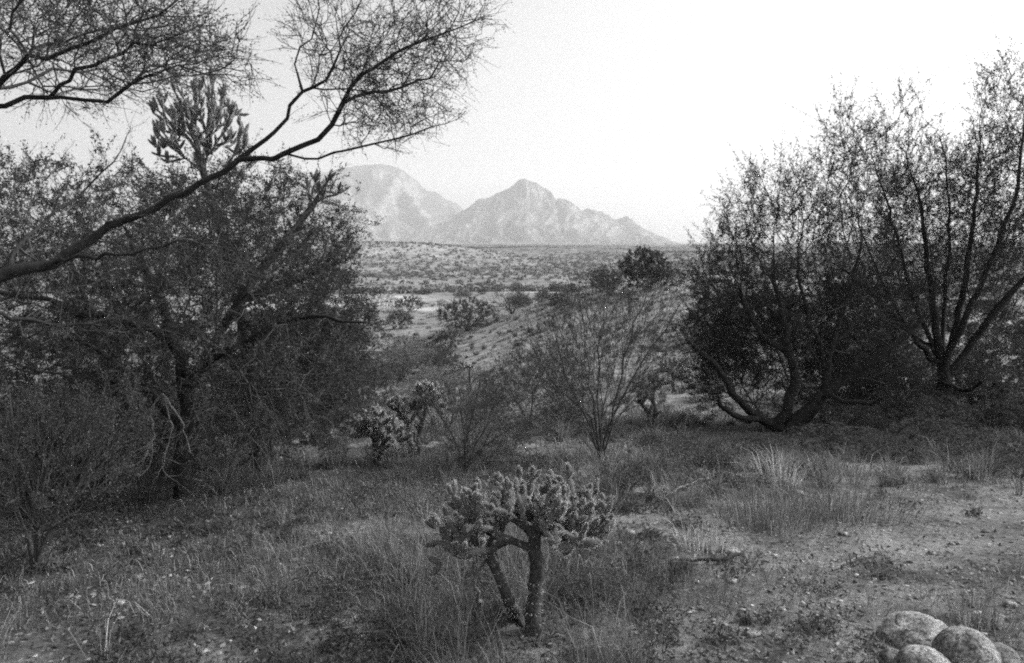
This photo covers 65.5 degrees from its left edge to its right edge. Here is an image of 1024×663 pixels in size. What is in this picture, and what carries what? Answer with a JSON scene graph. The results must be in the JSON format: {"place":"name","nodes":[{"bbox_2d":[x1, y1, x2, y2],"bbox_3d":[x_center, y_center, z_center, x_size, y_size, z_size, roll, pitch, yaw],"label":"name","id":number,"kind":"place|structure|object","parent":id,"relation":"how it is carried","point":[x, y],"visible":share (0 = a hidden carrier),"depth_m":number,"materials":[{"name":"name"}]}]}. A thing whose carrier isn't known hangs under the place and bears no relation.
{"place":"outdoors","nodes":[
{"label":"outdoors","id":0,"kind":"place"},
{"bbox_2d":[0,164,463,242],"bbox_3d":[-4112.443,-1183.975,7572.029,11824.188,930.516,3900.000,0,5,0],"label":"mountain","id":1,"kind":"structure","parent":0,"point":[406,204],"depth_m":7521.25,"materials":[{"name":"grey stone"}]},
{"bbox_2d":[0,275,1022,662],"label":"tall grass","id":2,"kind":"structure","parent":0,"point":[424,563],"depth_m":5.83,"materials":[{"name":"grey plant"}]},
{"bbox_2d":[0,242,1023,662],"bbox_3d":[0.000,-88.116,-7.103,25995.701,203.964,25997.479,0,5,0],"label":"ground","id":3,"kind":"structure","parent":0,"point":[908,538],"depth_m":4.97,"materials":[{"name":"soil"}]},
{"bbox_2d":[0,322,40,354],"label":"desert shrub","id":4,"kind":"object","parent":3,"relation":"on","point":[13,348],"visible":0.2,"depth_m":31.68,"materials":[{"name":"black plant"}]},
{"bbox_2d":[0,318,58,345],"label":"desert shrub","id":5,"kind":"object","parent":3,"relation":"on","point":[52,328],"visible":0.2,"depth_m":37.00,"materials":[{"name":"black plant"}]},
{"bbox_2d":[0,439,124,523],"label":"desert shrub","id":6,"kind":"object","parent":3,"relation":"on","point":[8,479],"visible":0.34,"depth_m":5.58,"materials":[{"name":"grey plant"}]},
{"bbox_2d":[10,398,156,481],"bbox_3d":[-3.714,0.935,6.910,1.230,0.796,1.132,-3,6,-27],"label":"desert shrub","id":7,"kind":"object","parent":3,"relation":"on","point":[121,415],"visible":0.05,"depth_m":6.74,"materials":[{"name":"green plant"}]},
{"bbox_2d":[0,359,169,568],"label":"creosote bush","id":8,"kind":"object","parent":3,"relation":"on","point":[11,453],"visible":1,"depth_m":4.23,"materials":[{"name":"grey plant"}]},
{"bbox_2d":[44,598,136,661],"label":"bunch grass","id":9,"kind":"structure","parent":3,"relation":"on","point":[100,640],"depth_m":3.22,"materials":[{"name":"plant"}]},
{"bbox_2d":[59,376,202,437],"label":"desert shrub","id":10,"kind":"object","parent":3,"relation":"on","point":[145,404],"visible":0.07,"depth_m":9.43,"materials":[{"name":"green plant"}]},
{"bbox_2d":[84,434,201,510],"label":"desert shrub","id":11,"kind":"object","parent":3,"relation":"on","point":[141,494],"visible":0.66,"depth_m":5.80,"materials":[{"name":"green plant"}]},
{"bbox_2d":[0,154,369,415],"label":"mesquite tree","id":12,"kind":"object","parent":3,"relation":"on","point":[81,289],"visible":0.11,"depth_m":15.13,"materials":[{"name":"grey plant"}]},
{"bbox_2d":[150,351,245,432],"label":"desert shrub","id":13,"kind":"object","parent":3,"relation":"on","point":[201,389],"visible":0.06,"depth_m":11.05,"materials":[{"name":"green plant"}]},
{"bbox_2d":[0,124,403,498],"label":"mesquite tree","id":14,"kind":"object","parent":3,"relation":"on","point":[188,377],"visible":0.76,"depth_m":5.93,"materials":[{"name":"black plant"}]},
{"bbox_2d":[123,393,196,489],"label":"dead branch","id":15,"kind":"object","parent":14,"relation":"hanging from","point":[168,414],"visible":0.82,"depth_m":5.28,"materials":[{"name":"grey wood"}]},
{"bbox_2d":[137,335,335,503],"bbox_3d":[-1.929,0.622,5.620,1.332,1.192,1.069,0,5,0],"label":"hanging branch","id":16,"kind":"object","parent":14,"relation":"hanging from","point":[213,407],"visible":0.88,"depth_m":5.58,"materials":[{"name":"black plant"}]},
{"bbox_2d":[167,403,285,468],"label":"desert shrub","id":17,"kind":"object","parent":3,"relation":"on","point":[244,461],"visible":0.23,"depth_m":7.59,"materials":[{"name":"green plant"}]},
{"bbox_2d":[146,67,362,472],"bbox_3d":[-2.301,-0.528,7.223,1.898,3.690,0.858,0,5,0],"label":"cholla cactus","id":18,"kind":"object","parent":3,"relation":"on","point":[231,112],"visible":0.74,"depth_m":7.02,"materials":[{"name":"grey plant"}]},
{"bbox_2d":[0,0,511,369],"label":"mesquite tree","id":19,"kind":"object","parent":3,"relation":"on","point":[10,271],"visible":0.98,"depth_m":4.08,"materials":[{"name":"black plant"}]},
{"bbox_2d":[238,385,336,444],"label":"desert shrub","id":20,"kind":"object","parent":3,"relation":"on","point":[295,413],"visible":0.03,"depth_m":10.07,"materials":[{"name":"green plant"}]},
{"bbox_2d":[344,364,395,406],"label":"desert shrub","id":21,"kind":"object","parent":3,"relation":"on","point":[382,382],"visible":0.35,"depth_m":21.41,"materials":[{"name":"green plant"}]},
{"bbox_2d":[352,388,395,415],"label":"desert shrub","id":22,"kind":"object","parent":3,"relation":"on","point":[378,402],"visible":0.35,"depth_m":17.06,"materials":[{"name":"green plant"}]},
{"bbox_2d":[359,277,391,307],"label":"desert shrub","id":23,"kind":"object","parent":3,"relation":"on","point":[376,288],"visible":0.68,"depth_m":66.72,"materials":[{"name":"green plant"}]},
{"bbox_2d":[349,404,416,463],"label":"cholla cactus","id":24,"kind":"object","parent":3,"relation":"on","point":[375,432],"visible":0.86,"depth_m":7.89,"materials":[{"name":"grey plant"}]},
{"bbox_2d":[357,357,408,384],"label":"desert shrub","id":25,"kind":"object","parent":3,"relation":"on","point":[393,371],"visible":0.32,"depth_m":28.74,"materials":[{"name":"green plant"}]},
{"bbox_2d":[386,309,413,328],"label":"desert shrub","id":26,"kind":"object","parent":3,"relation":"on","point":[408,320],"visible":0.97,"depth_m":48.23,"materials":[{"name":"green plant"}]},
{"bbox_2d":[366,331,436,380],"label":"desert shrub","id":27,"kind":"object","parent":3,"relation":"on","point":[410,350],"visible":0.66,"depth_m":29.82,"materials":[{"name":"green plant"}]},
{"bbox_2d":[395,294,425,310],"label":"desert shrub","id":28,"kind":"object","parent":3,"relation":"on","point":[406,303],"visible":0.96,"depth_m":64.55,"materials":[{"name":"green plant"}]},
{"bbox_2d":[385,379,444,410],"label":"desert shrub","id":29,"kind":"object","parent":3,"relation":"on","point":[406,391],"visible":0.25,"depth_m":21.69,"materials":[{"name":"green plant"}]},
{"bbox_2d":[385,379,447,455],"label":"cholla cactus","id":30,"kind":"object","parent":3,"relation":"on","point":[403,412],"visible":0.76,"depth_m":8.40,"materials":[{"name":"grey plant"}]},
{"bbox_2d":[403,338,445,362],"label":"desert shrub","id":31,"kind":"object","parent":3,"relation":"on","point":[432,344],"visible":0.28,"depth_m":35.91,"materials":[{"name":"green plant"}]},
{"bbox_2d":[406,347,456,377],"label":"desert shrub","id":32,"kind":"object","parent":3,"relation":"on","point":[438,361],"visible":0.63,"depth_m":29.59,"materials":[{"name":"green plant"}]},
{"bbox_2d":[399,365,471,396],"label":"desert shrub","id":33,"kind":"object","parent":3,"relation":"on","point":[434,370],"visible":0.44,"depth_m":24.57,"materials":[{"name":"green plant"}]},
{"bbox_2d":[421,364,460,384],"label":"desert shrub","id":34,"kind":"object","parent":3,"relation":"on","point":[449,377],"visible":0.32,"depth_m":28.01,"materials":[{"name":"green plant"}]},
{"bbox_2d":[432,347,461,373],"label":"desert shrub","id":35,"kind":"object","parent":3,"relation":"on","point":[449,354],"visible":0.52,"depth_m":31.03,"materials":[{"name":"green plant"}]},
{"bbox_2d":[430,325,465,350],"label":"desert shrub","id":36,"kind":"object","parent":3,"relation":"on","point":[445,336],"visible":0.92,"depth_m":38.12,"materials":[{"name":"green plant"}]},
{"bbox_2d":[432,294,499,333],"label":"desert shrub","id":37,"kind":"object","parent":3,"relation":"on","point":[469,318],"visible":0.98,"depth_m":43.34,"materials":[{"name":"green plant"}]},
{"bbox_2d":[443,360,495,394],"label":"cholla cactus","id":38,"kind":"object","parent":3,"relation":"on","point":[465,365],"visible":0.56,"depth_m":23.00,"materials":[{"name":"grey plant"}]},
{"bbox_2d":[394,360,546,473],"bbox_3d":[-0.353,0.770,7.137,1.356,1.070,1.631,0,5,0],"label":"desert shrub","id":39,"kind":"object","parent":3,"relation":"on","point":[460,407],"visible":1,"depth_m":7.05,"materials":[{"name":"grey plant"}]},
{"bbox_2d":[456,362,490,381],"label":"desert shrub","id":40,"kind":"object","parent":3,"relation":"on","point":[472,375],"visible":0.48,"depth_m":27.67,"materials":[{"name":"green plant"}]},
{"bbox_2d":[455,382,508,405],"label":"desert shrub","id":41,"kind":"object","parent":3,"relation":"on","point":[473,389],"visible":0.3,"depth_m":21.45,"materials":[{"name":"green plant"}]},
{"bbox_2d":[456,395,510,420],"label":"desert shrub","id":42,"kind":"object","parent":3,"relation":"on","point":[468,416],"visible":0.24,"depth_m":18.02,"materials":[{"name":"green plant"}]},
{"bbox_2d":[472,532,496,608],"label":"dead stalk","id":43,"kind":"object","parent":3,"relation":"on","point":[476,573],"visible":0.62,"depth_m":3.47,"materials":[{"name":"grey wood"}]},
{"bbox_2d":[484,282,538,313],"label":"desert shrub","id":44,"kind":"object","parent":3,"relation":"on","point":[513,298],"visible":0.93,"depth_m":45.27,"materials":[{"name":"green plant"}]},
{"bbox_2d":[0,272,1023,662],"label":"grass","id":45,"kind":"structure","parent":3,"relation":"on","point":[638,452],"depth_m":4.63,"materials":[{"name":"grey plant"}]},
{"bbox_2d":[0,240,1023,294],"bbox_3d":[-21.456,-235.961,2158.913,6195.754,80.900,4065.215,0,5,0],"label":"scrubland","id":46,"kind":"structure","parent":3,"relation":"on","point":[469,287],"depth_m":421.94,"materials":[{"name":"grey plant"}]},
{"bbox_2d":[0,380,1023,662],"bbox_3d":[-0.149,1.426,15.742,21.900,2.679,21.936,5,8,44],"label":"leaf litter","id":47,"kind":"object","parent":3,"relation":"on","point":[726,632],"visible":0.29,"depth_m":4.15,"materials":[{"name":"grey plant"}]},
{"bbox_2d":[423,461,615,636],"bbox_3d":[0.035,0.964,3.435,0.832,0.791,0.532,0,5,0],"label":"cholla cactus","id":48,"kind":"object","parent":3,"relation":"on","point":[555,515],"visible":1,"depth_m":3.38,"materials":[{"name":"grey plant"}]},
{"bbox_2d":[470,333,599,424],"bbox_3d":[0.344,0.758,12.410,2.086,1.549,2.414,0,5,0],"label":"desert shrub","id":49,"kind":"object","parent":3,"relation":"on","point":[500,369],"visible":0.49,"depth_m":12.28,"materials":[{"name":"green plant"}]},
{"bbox_2d":[547,289,570,308],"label":"desert shrub","id":50,"kind":"object","parent":3,"relation":"on","point":[554,294],"visible":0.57,"depth_m":40.50,"materials":[{"name":"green plant"}]},
{"bbox_2d":[535,397,588,426],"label":"desert shrub","id":51,"kind":"object","parent":3,"relation":"on","point":[556,414],"visible":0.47,"depth_m":12.12,"materials":[{"name":"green plant"}]},
{"bbox_2d":[542,560,640,618],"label":"desert shrub","id":52,"kind":"object","parent":3,"relation":"on","point":[585,573],"visible":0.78,"depth_m":3.81,"materials":[{"name":"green plant"}]},
{"bbox_2d":[473,250,720,458],"bbox_3d":[0.778,0.239,7.790,2.368,2.096,2.569,3,6,26],"label":"desert shrub","id":53,"kind":"object","parent":3,"relation":"on","point":[566,362],"visible":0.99,"depth_m":7.69,"materials":[{"name":"grey plant"}]},
{"bbox_2d":[586,264,622,288],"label":"desert shrub","id":54,"kind":"object","parent":3,"relation":"on","point":[603,271],"visible":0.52,"depth_m":44.10,"materials":[{"name":"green plant"}]},
{"bbox_2d":[588,274,624,293],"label":"desert shrub","id":55,"kind":"object","parent":3,"relation":"on","point":[610,281],"visible":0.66,"depth_m":41.24,"materials":[{"name":"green plant"}]},
{"bbox_2d":[587,444,666,497],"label":"desert shrub","id":56,"kind":"object","parent":3,"relation":"on","point":[629,476],"visible":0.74,"depth_m":6.30,"materials":[{"name":"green plant"}]},
{"bbox_2d":[621,286,638,313],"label":"cholla cactus","id":57,"kind":"object","parent":3,"relation":"on","point":[634,292],"visible":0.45,"depth_m":35.15,"materials":[{"name":"grey plant"}]},
{"bbox_2d":[617,245,671,289],"bbox_3d":[6.603,-3.226,40.187,2.902,2.399,2.771,-5,8,-44],"label":"desert tree","id":58,"kind":"object","parent":3,"relation":"on","point":[630,272],"visible":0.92,"depth_m":39.70,"materials":[{"name":"black plant"}]},
{"bbox_2d":[632,373,672,429],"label":"cholla cactus","id":59,"kind":"object","parent":3,"relation":"on","point":[655,412],"visible":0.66,"depth_m":11.17,"materials":[{"name":"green plant"}]},
{"bbox_2d":[622,453,691,478],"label":"desert shrub","id":60,"kind":"object","parent":3,"relation":"on","point":[663,462],"visible":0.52,"depth_m":6.92,"materials":[{"name":"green plant"}]},
{"bbox_2d":[644,264,687,286],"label":"desert shrub","id":61,"kind":"object","parent":3,"relation":"on","point":[672,273],"visible":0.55,"depth_m":40.24,"materials":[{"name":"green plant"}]},
{"bbox_2d":[657,358,691,391],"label":"cholla cactus","id":62,"kind":"object","parent":3,"relation":"on","point":[673,387],"visible":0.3,"depth_m":18.42,"materials":[{"name":"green plant"}]},
{"bbox_2d":[639,421,724,454],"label":"desert shrub","id":63,"kind":"object","parent":3,"relation":"on","point":[659,438],"visible":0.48,"depth_m":8.75,"materials":[{"name":"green plant"}]},
{"bbox_2d":[656,426,742,473],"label":"desert shrub","id":64,"kind":"object","parent":3,"relation":"on","point":[703,455],"visible":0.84,"depth_m":7.43,"materials":[{"name":"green plant"}]},
{"bbox_2d":[660,513,748,556],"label":"bunch grass","id":65,"kind":"structure","parent":3,"relation":"on","point":[685,537],"depth_m":4.73,"materials":[{"name":"plant"}]},
{"bbox_2d":[678,546,747,561],"bbox_3d":[1.170,1.269,4.475,0.480,0.178,0.131,-2,6,-20],"label":"fallen stick","id":66,"kind":"object","parent":3,"relation":"on","point":[731,555],"visible":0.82,"depth_m":4.42,"materials":[{"name":"grey wood"}]},
{"bbox_2d":[691,371,739,400],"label":"desert shrub","id":67,"kind":"object","parent":3,"relation":"on","point":[711,388],"visible":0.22,"depth_m":16.46,"materials":[{"name":"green plant"}]},
{"bbox_2d":[688,448,751,467],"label":"desert shrub","id":68,"kind":"object","parent":3,"relation":"on","point":[743,457],"visible":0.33,"depth_m":7.65,"materials":[{"name":"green plant"}]},
{"bbox_2d":[686,279,757,340],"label":"desert shrub","id":69,"kind":"object","parent":3,"relation":"on","point":[718,309],"visible":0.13,"depth_m":28.85,"materials":[{"name":"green plant"}]},
{"bbox_2d":[720,546,740,553],"bbox_3d":[1.277,1.290,4.652,0.114,0.062,0.098,0,5,0],"label":"stone","id":70,"kind":"object","parent":3,"relation":"on","point":[729,549],"visible":0.48,"depth_m":4.63,"materials":[{"name":"stone"}]},
{"bbox_2d":[722,430,794,455],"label":"desert shrub","id":71,"kind":"object","parent":3,"relation":"on","point":[744,437],"visible":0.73,"depth_m":9.05,"materials":[{"name":"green plant"}]},
{"bbox_2d":[637,472,911,551],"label":"bunch grass","id":72,"kind":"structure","parent":3,"relation":"on","point":[737,507],"depth_m":5.34,"materials":[{"name":"grey plant"}]},
{"bbox_2d":[758,251,803,277],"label":"desert shrub","id":73,"kind":"object","parent":3,"relation":"on","point":[780,253],"visible":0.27,"depth_m":45.14,"materials":[{"name":"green plant"}]},
{"bbox_2d":[727,440,840,487],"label":"bunch grass","id":74,"kind":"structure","parent":3,"relation":"on","point":[782,472],"depth_m":6.52,"materials":[{"name":"plant"}]},
{"bbox_2d":[755,444,842,468],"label":"desert shrub","id":75,"kind":"object","parent":3,"relation":"on","point":[798,450],"visible":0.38,"depth_m":7.91,"materials":[{"name":"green plant"}]},
{"bbox_2d":[648,61,967,432],"bbox_3d":[4.736,-0.976,11.945,5.411,5.837,4.126,0,5,0],"label":"mesquite tree","id":76,"kind":"object","parent":3,"relation":"on","point":[783,419],"visible":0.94,"depth_m":11.81,"materials":[{"name":"black plant"}]},
{"bbox_2d":[786,418,890,456],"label":"desert shrub","id":77,"kind":"object","parent":3,"relation":"on","point":[840,435],"visible":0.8,"depth_m":9.15,"materials":[{"name":"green plant"}]},
{"bbox_2d":[788,362,893,404],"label":"desert shrub","id":78,"kind":"object","parent":3,"relation":"on","point":[843,386],"visible":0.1,"depth_m":15.96,"materials":[{"name":"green plant"}]},
{"bbox_2d":[808,403,895,435],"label":"desert shrub","id":79,"kind":"object","parent":3,"relation":"on","point":[858,411],"visible":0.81,"depth_m":11.38,"materials":[{"name":"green plant"}]},
{"bbox_2d":[800,310,924,399],"bbox_3d":[7.223,0.563,16.416,2.559,2.070,2.354,-3,6,-33],"label":"desert shrub","id":80,"kind":"object","parent":3,"relation":"on","point":[850,367],"visible":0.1,"depth_m":15.93,"materials":[{"name":"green plant"}]},
{"bbox_2d":[737,465,995,544],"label":"bunch grass","id":81,"kind":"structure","parent":3,"relation":"on","point":[849,507],"depth_m":5.46,"materials":[{"name":"grey plant"}]},
{"bbox_2d":[834,338,936,404],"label":"desert shrub","id":82,"kind":"object","parent":3,"relation":"on","point":[913,362],"visible":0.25,"depth_m":15.16,"materials":[{"name":"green plant"}]},
{"bbox_2d":[866,463,909,488],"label":"dead twig","id":83,"kind":"object","parent":3,"relation":"on","point":[903,482],"visible":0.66,"depth_m":6.58,"materials":[{"name":"grey wood"}]},
{"bbox_2d":[877,647,898,662],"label":"stone","id":84,"kind":"object","parent":3,"relation":"on","point":[886,654],"visible":0.69,"depth_m":3.13,"materials":[{"name":"stone"}]},
{"bbox_2d":[845,430,934,463],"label":"desert shrub","id":85,"kind":"object","parent":3,"relation":"on","point":[868,444],"visible":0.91,"depth_m":8.31,"materials":[{"name":"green plant"}]},
{"bbox_2d":[853,309,931,346],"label":"desert shrub","id":86,"kind":"object","parent":3,"relation":"on","point":[919,327],"visible":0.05,"depth_m":25.66,"materials":[{"name":"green plant"}]},
{"bbox_2d":[878,391,940,427],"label":"desert shrub","id":87,"kind":"object","parent":3,"relation":"on","point":[905,415],"visible":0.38,"depth_m":12.63,"materials":[{"name":"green plant"}]},
{"bbox_2d":[877,611,947,649],"bbox_3d":[1.758,1.364,3.445,0.364,0.271,0.323,0,5,0],"label":"boulder","id":88,"kind":"object","parent":3,"relation":"on","point":[925,628],"visible":0.44,"depth_m":3.40,"materials":[{"name":"stone"}]},
{"bbox_2d":[803,13,1023,420],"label":"mesquite tree","id":89,"kind":"object","parent":3,"relation":"on","point":[1001,241],"visible":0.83,"depth_m":12.64,"materials":[{"name":"grey plant"}]},
{"bbox_2d":[893,644,950,662],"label":"boulder","id":90,"kind":"object","parent":3,"relation":"on","point":[914,653],"visible":1,"depth_m":2.96,"materials":[{"name":"stone"}]},
{"bbox_2d":[866,340,993,396],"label":"desert shrub","id":91,"kind":"object","parent":3,"relation":"on","point":[936,368],"visible":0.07,"depth_m":16.45,"materials":[{"name":"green plant"}]},
{"bbox_2d":[875,392,997,435],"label":"desert shrub","id":92,"kind":"object","parent":3,"relation":"on","point":[939,408],"visible":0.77,"depth_m":11.90,"materials":[{"name":"black plant"}]},
{"bbox_2d":[877,416,1008,451],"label":"desert shrub","id":93,"kind":"object","parent":3,"relation":"on","point":[934,421],"visible":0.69,"depth_m":9.67,"materials":[{"name":"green plant"}]},
{"bbox_2d":[902,570,1023,640],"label":"bunch grass","id":94,"kind":"structure","parent":3,"relation":"on","point":[962,616],"depth_m":3.60,"materials":[{"name":"grey plant"}]},
{"bbox_2d":[931,626,1000,662],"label":"boulder","id":95,"kind":"object","parent":3,"relation":"on","point":[957,644],"visible":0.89,"depth_m":3.05,"materials":[{"name":"stone"}]},
{"bbox_2d":[919,355,1023,425],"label":"desert shrub","id":96,"kind":"object","parent":3,"relation":"on","point":[985,378],"visible":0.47,"depth_m":13.16,"materials":[{"name":"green plant"}]},
{"bbox_2d":[932,423,1023,464],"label":"desert shrub","id":97,"kind":"object","parent":3,"relation":"on","point":[993,436],"visible":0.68,"depth_m":8.30,"materials":[{"name":"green plant"}]},
{"bbox_2d":[935,305,1023,398],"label":"desert shrub","id":98,"kind":"object","parent":3,"relation":"on","point":[1019,369],"visible":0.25,"depth_m":16.96,"materials":[{"name":"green plant"}]},
{"bbox_2d":[950,329,1012,400],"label":"cholla cactus","id":99,"kind":"object","parent":3,"relation":"on","point":[954,357],"visible":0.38,"depth_m":16.01,"materials":[{"name":"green plant"}]},
{"bbox_2d":[962,397,1023,432],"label":"desert shrub","id":100,"kind":"object","parent":3,"relation":"on","point":[1008,414],"visible":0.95,"depth_m":11.91,"materials":[{"name":"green plant"}]},
{"bbox_2d":[964,378,1023,426],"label":"desert shrub","id":101,"kind":"object","parent":3,"relation":"on","point":[981,394],"visible":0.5,"depth_m":12.61,"materials":[{"name":"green plant"}]},
{"bbox_2d":[988,449,1023,481],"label":"desert shrub","id":102,"kind":"object","parent":3,"relation":"on","point":[1007,457],"visible":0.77,"depth_m":7.21,"materials":[{"name":"grey plant"}]},
{"bbox_2d":[991,641,1020,662],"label":"stone","id":103,"kind":"object","parent":3,"relation":"on","point":[1008,654],"visible":0.41,"depth_m":3.14,"materials":[{"name":"stone"}]},
{"bbox_2d":[0,0,1023,242],"label":"sky","id":104,"kind":"structure","parent":0,"point":[618,109],"materials":[{"name":"white"}]},
{"bbox_2d":[401,178,676,243],"bbox_3d":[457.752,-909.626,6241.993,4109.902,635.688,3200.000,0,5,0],"label":"mountain","id":105,"kind":"structure","parent":0,"point":[523,210],"depth_m":5971.77,"materials":[{"name":"grey stone"}]},
{"bbox_2d":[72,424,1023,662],"bbox_3d":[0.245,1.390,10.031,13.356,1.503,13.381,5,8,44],"label":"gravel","id":106,"kind":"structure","parent":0,"point":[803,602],"depth_m":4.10,"materials":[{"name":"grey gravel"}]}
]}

